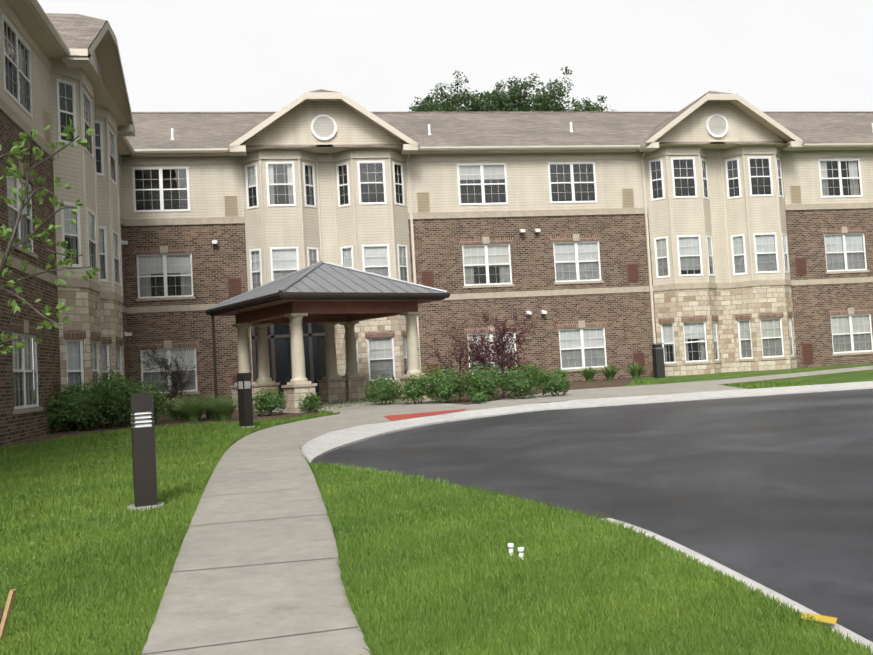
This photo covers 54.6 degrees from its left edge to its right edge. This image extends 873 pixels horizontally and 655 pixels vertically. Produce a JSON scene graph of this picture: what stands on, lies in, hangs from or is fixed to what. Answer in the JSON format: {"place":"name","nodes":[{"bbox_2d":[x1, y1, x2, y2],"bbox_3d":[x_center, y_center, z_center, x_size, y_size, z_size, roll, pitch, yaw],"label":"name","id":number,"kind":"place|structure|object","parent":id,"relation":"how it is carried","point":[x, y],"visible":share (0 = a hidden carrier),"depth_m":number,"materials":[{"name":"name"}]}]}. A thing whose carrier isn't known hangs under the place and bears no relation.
{"place":"outdoors","nodes":[
{"label":"outdoors","id":0,"kind":"place"},
{"bbox_2d":[0,350,872,654],"bbox_3d":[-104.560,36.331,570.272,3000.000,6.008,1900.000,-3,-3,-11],"label":"lawn","id":1,"kind":"structure","parent":0,"point":[88,562],"depth_m":5.26,"materials":[{"name":"green plant"}]},
{"bbox_2d":[0,589,16,639],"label":"tree stake","id":2,"kind":"object","parent":1,"relation":"on","point":[7,610],"visible":1,"depth_m":4.23,"materials":[{"name":"brown wood"}]},
{"bbox_2d":[0,116,100,620],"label":"sapling tree","id":3,"kind":"object","parent":1,"relation":"on","point":[5,233],"visible":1,"depth_m":4.29,"materials":[{"name":"green plant"}]},
{"bbox_2d":[127,392,164,510],"bbox_3d":[-2.812,1.230,8.134,0.338,1.200,0.338,-3,-3,-11],"label":"bollard light","id":4,"kind":"object","parent":1,"relation":"on","point":[143,449],"visible":0.83,"depth_m":8.05,"materials":[{"name":"brown metal"}]},
{"bbox_2d":[237,373,254,427],"bbox_3d":[-4.029,1.584,17.829,0.339,1.250,0.339,-3,-3,-11],"label":"bollard light","id":5,"kind":"object","parent":1,"relation":"on","point":[245,406],"visible":0.79,"depth_m":17.76,"materials":[{"name":"brown metal"}]},
{"bbox_2d":[8,378,632,447],"bbox_3d":[-0.211,2.060,22.859,19.048,0.240,16.562,-3,-3,-11],"label":"mulch bed","id":6,"kind":"object","parent":1,"relation":"on","point":[163,420],"visible":0.19,"depth_m":22.10,"materials":[{"name":"brown soil"}]},
{"bbox_2d":[133,343,199,397],"bbox_3d":[-9.076,1.643,28.405,1.302,2.360,2.358,-5,-3,30],"label":"young tree","id":7,"kind":"object","parent":6,"relation":"on","point":[172,373],"visible":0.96,"depth_m":28.54,"materials":[{"name":"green plant"}]},
{"bbox_2d":[34,363,572,432],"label":"shrubs","id":8,"kind":"object","parent":6,"relation":"on","point":[108,400],"visible":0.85,"depth_m":21.60,"materials":[{"name":"green plant"}]},
{"bbox_2d":[169,361,647,421],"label":"ornamental grasses","id":9,"kind":"object","parent":6,"relation":"on","point":[211,408],"visible":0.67,"depth_m":20.76,"materials":[{"name":"green plant"}]},
{"bbox_2d":[417,305,534,400],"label":"plum trees","id":10,"kind":"object","parent":6,"relation":"on","point":[480,354],"visible":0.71,"depth_m":23.45,"materials":[{"name":"purple plant"}]},
{"bbox_2d":[205,261,449,412],"bbox_3d":[-3.762,0.386,25.778,5.360,4.619,7.080,-1,-3,-35],"label":"entrance canopy","id":11,"kind":"object","parent":1,"relation":"on","point":[328,296],"visible":0.96,"depth_m":24.39,"materials":[{"name":"metal"}]},
{"bbox_2d":[0,0,872,448],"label":"building","id":12,"kind":"structure","parent":1,"relation":"on","point":[584,240],"depth_m":31.70,"materials":[{"name":"brick"}]},
{"bbox_2d":[408,66,615,111],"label":"trees","id":13,"kind":"object","parent":1,"relation":"on","point":[501,100],"visible":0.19,"depth_m":79.05,"materials":[{"name":"green plant"}]},
{"bbox_2d":[508,543,523,559],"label":"cleanout pipes","id":14,"kind":"object","parent":1,"relation":"on","point":[520,549],"visible":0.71,"depth_m":5.37,"materials":[{"name":"white plastic"}]},
{"bbox_2d":[651,343,664,377],"bbox_3d":[8.387,1.275,31.965,0.350,1.340,0.350,-3,-3,-11],"label":"bollard light","id":15,"kind":"object","parent":1,"relation":"on","point":[658,360],"visible":0.9,"depth_m":31.82,"materials":[{"name":"grey metal"}]},
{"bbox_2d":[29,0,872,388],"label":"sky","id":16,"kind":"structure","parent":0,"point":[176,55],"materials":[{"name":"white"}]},
{"bbox_2d":[141,366,872,654],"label":"sidewalk","id":17,"kind":"structure","parent":0,"point":[254,572],"depth_m":5.88,"materials":[{"name":"concrete"}]},
{"bbox_2d":[312,389,872,641],"bbox_3d":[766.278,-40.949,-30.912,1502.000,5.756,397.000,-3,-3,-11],"label":"asphalt drive","id":18,"kind":"object","parent":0,"point":[774,493],"depth_m":9.57,"materials":[{"name":"grey asphalt"}]},
{"bbox_2d":[301,381,872,652],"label":"kerb","id":19,"kind":"structure","parent":18,"relation":"on","point":[312,450],"depth_m":17.59,"materials":[{"name":"concrete"}]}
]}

